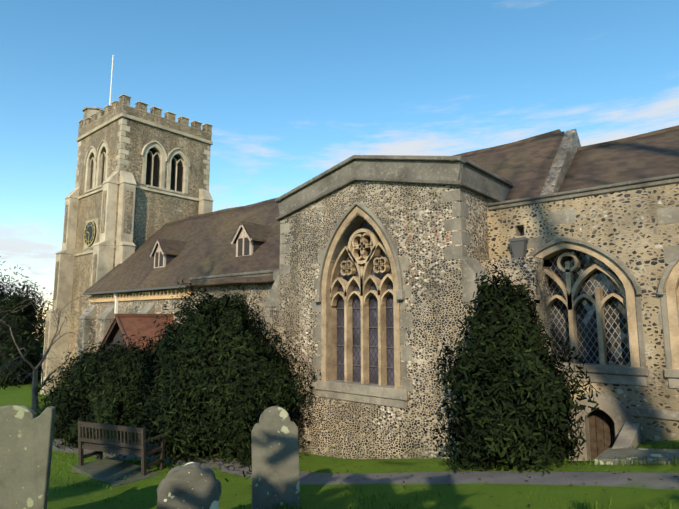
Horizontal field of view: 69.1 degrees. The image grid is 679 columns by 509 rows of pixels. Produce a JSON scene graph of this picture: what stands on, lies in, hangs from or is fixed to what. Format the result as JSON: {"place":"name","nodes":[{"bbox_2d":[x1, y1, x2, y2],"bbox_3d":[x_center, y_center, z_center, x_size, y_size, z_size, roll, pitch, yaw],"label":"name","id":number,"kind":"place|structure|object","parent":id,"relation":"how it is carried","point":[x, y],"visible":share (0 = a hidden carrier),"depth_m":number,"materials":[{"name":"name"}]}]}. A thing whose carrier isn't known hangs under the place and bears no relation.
{"place":"outdoors","nodes":[
{"label":"outdoors","id":0,"kind":"place"},
{"bbox_2d":[109,55,113,104],"bbox_3d":[-12.484,-8.707,26.888,0.140,4.600,0.140,-6,-10,40],"label":"flagpole","id":1,"kind":"object","parent":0,"point":[111,81],"visible":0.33,"depth_m":26.95,"materials":[{"name":"white metal"}]},
{"bbox_2d":[72,457,159,486],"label":"paving slab","id":2,"kind":"structure","parent":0,"point":[105,470],"depth_m":9.82,"materials":[{"name":"grey stone"}]},
{"bbox_2d":[78,421,165,475],"bbox_3d":[-4.493,3.915,10.182,1.780,0.900,0.710,-3,-8,22],"label":"teak bench","id":3,"kind":"object","parent":2,"relation":"on","point":[142,449],"visible":1,"depth_m":9.95,"materials":[{"name":"wood"}]},
{"bbox_2d":[100,317,140,353],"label":"porch gable","id":4,"kind":"structure","parent":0,"point":[118,335],"depth_m":15.59,"materials":[{"name":"grey stone"}]},
{"bbox_2d":[95,314,174,352],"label":"porch roof","id":5,"kind":"structure","parent":4,"relation":"on","point":[143,325],"depth_m":15.71,"materials":[{"name":"red tile"}]},
{"bbox_2d":[66,117,210,376],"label":"church tower walls","id":6,"kind":"structure","parent":0,"point":[154,212],"depth_m":24.69,"materials":[{"name":"beige stone"}]},
{"bbox_2d":[43,190,133,376],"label":"buttress panels","id":7,"kind":"object","parent":6,"relation":"attached to","point":[128,211],"visible":0.42,"depth_m":22.89,"materials":[{"name":"grey stone"}]},
{"bbox_2d":[84,221,96,245],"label":"clock markings","id":8,"kind":"object","parent":6,"relation":"attached to","point":[89,229],"visible":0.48,"depth_m":24.33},
{"bbox_2d":[84,221,94,245],"bbox_3d":[-12.377,-1.047,24.385,1.270,1.270,0.020,-6,-10,40],"label":"clock face","id":9,"kind":"object","parent":8,"relation":"attached to","point":[88,232],"visible":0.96,"depth_m":24.35},
{"bbox_2d":[82,107,104,126],"bbox_3d":[-13.319,-7.062,26.930,1.295,1.550,1.295,-6,-10,40],"label":"stair turret","id":10,"kind":"object","parent":6,"relation":"on","point":[88,111],"visible":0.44,"depth_m":26.44,"materials":[{"name":"beige stone"}]},
{"bbox_2d":[40,170,212,394],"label":"tower buttresses","id":11,"kind":"structure","parent":6,"relation":"attached to","point":[103,249],"depth_m":24.33,"materials":[{"name":"beige stone"}]},
{"bbox_2d":[90,148,182,191],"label":"belfry louvres","id":12,"kind":"object","parent":6,"relation":"in","point":[155,173],"visible":0.29,"depth_m":25.00,"materials":[{"name":"black wood"}]},
{"bbox_2d":[74,94,212,256],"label":"stone dressings","id":13,"kind":"structure","parent":6,"relation":"attached to","point":[99,159],"depth_m":24.86,"materials":[{"name":"beige stone"}]},
{"bbox_2d":[78,96,211,140],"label":"battlement parapet","id":14,"kind":"structure","parent":6,"relation":"on","point":[124,100],"depth_m":25.16,"materials":[{"name":"grey stone"}]},
{"bbox_2d":[155,237,263,266],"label":"dormer walls","id":15,"kind":"structure","parent":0,"point":[256,246],"depth_m":15.82,"materials":[{"name":"white paint"}]},
{"bbox_2d":[150,223,252,267],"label":"dormer window frames","id":16,"kind":"structure","parent":15,"relation":"attached to","point":[243,234],"depth_m":15.90,"materials":[{"name":"white wood"}]},
{"bbox_2d":[152,221,271,255],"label":"dormer roofs","id":17,"kind":"structure","parent":15,"relation":"on","point":[258,232],"depth_m":16.37,"materials":[{"name":"tile"}]},
{"bbox_2d":[0,343,678,508],"bbox_3d":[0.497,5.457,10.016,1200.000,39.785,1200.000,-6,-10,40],"label":"lawn","id":18,"kind":"structure","parent":0,"point":[476,496],"depth_m":7.49,"materials":[{"name":"green plant"}]},
{"bbox_2d":[0,256,49,340],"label":"yew tree","id":19,"kind":"object","parent":18,"relation":"on","point":[1,282],"visible":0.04,"depth_m":43.19,"materials":[{"name":"green plant"}]},
{"bbox_2d":[0,276,52,389],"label":"yew tree","id":20,"kind":"object","parent":18,"relation":"on","point":[6,303],"visible":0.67,"depth_m":30.19,"materials":[{"name":"green plant"}]},
{"bbox_2d":[0,297,41,383],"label":"foliage","id":21,"kind":"object","parent":20,"relation":"attached to","point":[19,345],"visible":0.21,"depth_m":30.45,"materials":[{"name":"green plant"}]},
{"bbox_2d":[0,405,55,508],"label":"headstone","id":22,"kind":"object","parent":18,"relation":"on","point":[26,438],"visible":1,"depth_m":5.87,"materials":[{"name":"grey stone"}]},
{"bbox_2d":[0,295,95,410],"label":"bare cherry tree","id":23,"kind":"object","parent":18,"relation":"on","point":[34,381],"visible":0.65,"depth_m":19.16,"materials":[{"name":"wood"}]},
{"bbox_2d":[33,341,115,440],"bbox_3d":[-7.220,3.922,14.500,3.717,2.547,3.458,-6,-10,40],"label":"yew bush","id":24,"kind":"object","parent":18,"relation":"on","point":[68,372],"visible":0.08,"depth_m":13.82,"materials":[{"name":"green plant"}]},
{"bbox_2d":[40,332,157,457],"bbox_3d":[-6.061,3.651,13.674,5.182,2.838,4.059,-6,-10,40],"label":"yew bush","id":25,"kind":"object","parent":18,"relation":"on","point":[95,399],"depth_m":12.66,"materials":[{"name":"green plant"}]},
{"bbox_2d":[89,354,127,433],"bbox_3d":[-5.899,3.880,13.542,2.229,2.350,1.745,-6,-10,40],"label":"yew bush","id":26,"kind":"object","parent":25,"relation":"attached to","point":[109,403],"depth_m":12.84,"materials":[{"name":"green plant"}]},
{"bbox_2d":[38,415,201,458],"bbox_3d":[-6.484,4.890,13.578,8.208,0.582,1.700,-5,-9,33],"label":"gravel strip","id":27,"kind":"object","parent":18,"relation":"on","point":[126,439],"visible":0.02,"depth_m":11.80,"materials":[{"name":"grey gravel"}]},
{"bbox_2d":[157,462,221,508],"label":"headstone","id":28,"kind":"object","parent":18,"relation":"on","point":[192,485],"visible":1,"depth_m":5.97,"materials":[{"name":"grey stone"}]},
{"bbox_2d":[110,280,320,481],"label":"yew bush","id":29,"kind":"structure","parent":18,"relation":"on","point":[251,367],"depth_m":10.72,"materials":[{"name":"green plant"}]},
{"bbox_2d":[158,341,257,449],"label":"bush leaves","id":30,"kind":"object","parent":29,"relation":"attached to","point":[214,441],"depth_m":11.11,"materials":[{"name":"green plant"}]},
{"bbox_2d":[251,406,299,508],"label":"tall headstone","id":31,"kind":"object","parent":18,"relation":"on","point":[275,456],"visible":1,"depth_m":6.94,"materials":[{"name":"grey stone"}]},
{"bbox_2d":[77,302,477,412],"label":"buttresses","id":32,"kind":"structure","parent":18,"relation":"on","point":[274,313],"depth_m":12.45,"materials":[{"name":"grey stone"}]},
{"bbox_2d":[91,256,552,360],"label":"church nave walls","id":33,"kind":"structure","parent":18,"relation":"on","point":[522,268],"depth_m":9.70,"materials":[{"name":"grey stone"}]},
{"bbox_2d":[113,294,118,313],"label":"church downpipes","id":34,"kind":"object","parent":33,"relation":"attached to","point":[116,304],"visible":0.1,"depth_m":19.46,"materials":[{"name":"white metal"}]},
{"bbox_2d":[89,289,190,302],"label":"eaves cornice","id":35,"kind":"structure","parent":33,"relation":"attached to","point":[167,294],"depth_m":18.26,"materials":[{"name":"beige stone"}]},
{"bbox_2d":[92,288,192,296],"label":"eaves corbels","id":36,"kind":"object","parent":33,"relation":"attached to","point":[150,291],"visible":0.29,"depth_m":17.87,"materials":[{"name":"beige stone"}]},
{"bbox_2d":[52,443,677,507],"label":"fallen leaves","id":37,"kind":"object","parent":18,"relation":"on","point":[413,475],"visible":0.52,"depth_m":7.37,"materials":[{"name":"brown plant"}]},
{"bbox_2d":[77,189,678,460],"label":"stone dressings","id":38,"kind":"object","parent":18,"relation":"on","point":[627,432],"visible":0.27,"depth_m":9.27,"materials":[{"name":"beige stone"}]},
{"bbox_2d":[278,179,494,458],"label":"church transept walls","id":39,"kind":"structure","parent":18,"relation":"on","point":[412,217],"depth_m":10.02,"materials":[{"name":"beige stone"}]},
{"bbox_2d":[321,206,678,388],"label":"window tracery","id":40,"kind":"object","parent":39,"relation":"in","point":[332,280],"visible":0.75,"depth_m":10.42,"materials":[{"name":"beige stone"}]},
{"bbox_2d":[336,307,393,368],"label":"window bars","id":41,"kind":"object","parent":40,"relation":"attached to","point":[360,346],"visible":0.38,"depth_m":10.88,"materials":[{"name":"grey metal"}]},
{"bbox_2d":[337,220,394,385],"bbox_3d":[0.641,0.945,10.960,1.960,3.830,0.001,-6,-10,40],"label":"window glass","id":42,"kind":"object","parent":40,"relation":"in","point":[373,333],"depth_m":10.91,"materials":[{"name":"grey glass"}]},
{"bbox_2d":[548,250,630,364],"bbox_3d":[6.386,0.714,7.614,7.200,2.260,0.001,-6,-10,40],"label":"window glass","id":43,"kind":"object","parent":40,"relation":"in","point":[617,332],"depth_m":9.09,"materials":[{"name":"grey glass"}]},
{"bbox_2d":[423,264,600,473],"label":"yew bush","id":44,"kind":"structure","parent":18,"relation":"on","point":[526,365],"depth_m":7.59,"materials":[{"name":"green plant"}]},
{"bbox_2d":[487,183,678,433],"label":"chapel walls","id":45,"kind":"structure","parent":18,"relation":"on","point":[629,232],"depth_m":8.45,"materials":[{"name":"beige stone"}]},
{"bbox_2d":[508,237,528,257],"bbox_3d":[3.495,-0.125,9.607,0.320,0.380,0.210,-6,-10,40],"label":"rainwater hopper","id":46,"kind":"object","parent":45,"relation":"attached to","point":[519,246],"visible":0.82,"depth_m":9.55,"materials":[{"name":"grey metal"}]},
{"bbox_2d":[588,409,614,460],"bbox_3d":[4.638,3.495,8.603,0.472,1.900,0.040,-6,-10,40],"label":"door","id":47,"kind":"structure","parent":45,"relation":"in","point":[601,430],"depth_m":8.68,"materials":[{"name":"brown wood"}]},
{"bbox_2d":[594,448,678,464],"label":"stone slab","id":48,"kind":"structure","parent":18,"relation":"on","point":[629,454],"depth_m":6.83,"materials":[{"name":"grey stone"}]},
{"bbox_2d":[631,416,678,441],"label":"wall plinth","id":49,"kind":"structure","parent":18,"relation":"on","point":[653,429],"depth_m":7.90,"materials":[{"name":"grey stone"}]},
{"bbox_2d":[0,0,678,333],"label":"sky","id":50,"kind":"structure","parent":0,"point":[289,91],"materials":[{"name":"blue"}]},
{"bbox_2d":[52,439,678,489],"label":"path","id":51,"kind":"structure","parent":0,"point":[639,480],"depth_m":7.10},
{"bbox_2d":[84,129,678,294],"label":"church roof tiles","id":52,"kind":"object","parent":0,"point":[209,248],"visible":0.42,"depth_m":14.49,"materials":[{"name":"brown tile"}]},
{"bbox_2d":[83,285,186,294],"bbox_3d":[-7.963,1.363,18.556,7.820,0.070,0.090,-6,-10,40],"label":"gutter","id":53,"kind":"object","parent":52,"relation":"on","point":[167,287],"visible":0.79,"depth_m":17.97,"materials":[{"name":"grey metal"}]},
{"bbox_2d":[189,155,678,287],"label":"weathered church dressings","id":54,"kind":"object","parent":52,"relation":"attached to","point":[472,176],"visible":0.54,"depth_m":10.24,"materials":[{"name":"stone"}]},
{"bbox_2d":[165,125,678,224],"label":"roof ridge","id":55,"kind":"structure","parent":0,"point":[556,132],"depth_m":12.79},
{"bbox_2d":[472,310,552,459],"bbox_3d":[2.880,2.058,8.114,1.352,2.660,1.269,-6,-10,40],"label":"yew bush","id":56,"kind":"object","parent":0,"point":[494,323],"visible":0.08,"depth_m":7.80,"materials":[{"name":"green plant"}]},
{"bbox_2d":[540,129,580,267],"bbox_3d":[5.718,-1.280,11.961,0.250,3.640,5.800,-6,-10,40],"label":"gable coping","id":57,"kind":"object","parent":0,"point":[565,154],"depth_m":11.22,"materials":[{"name":"grey stone"}]}
]}

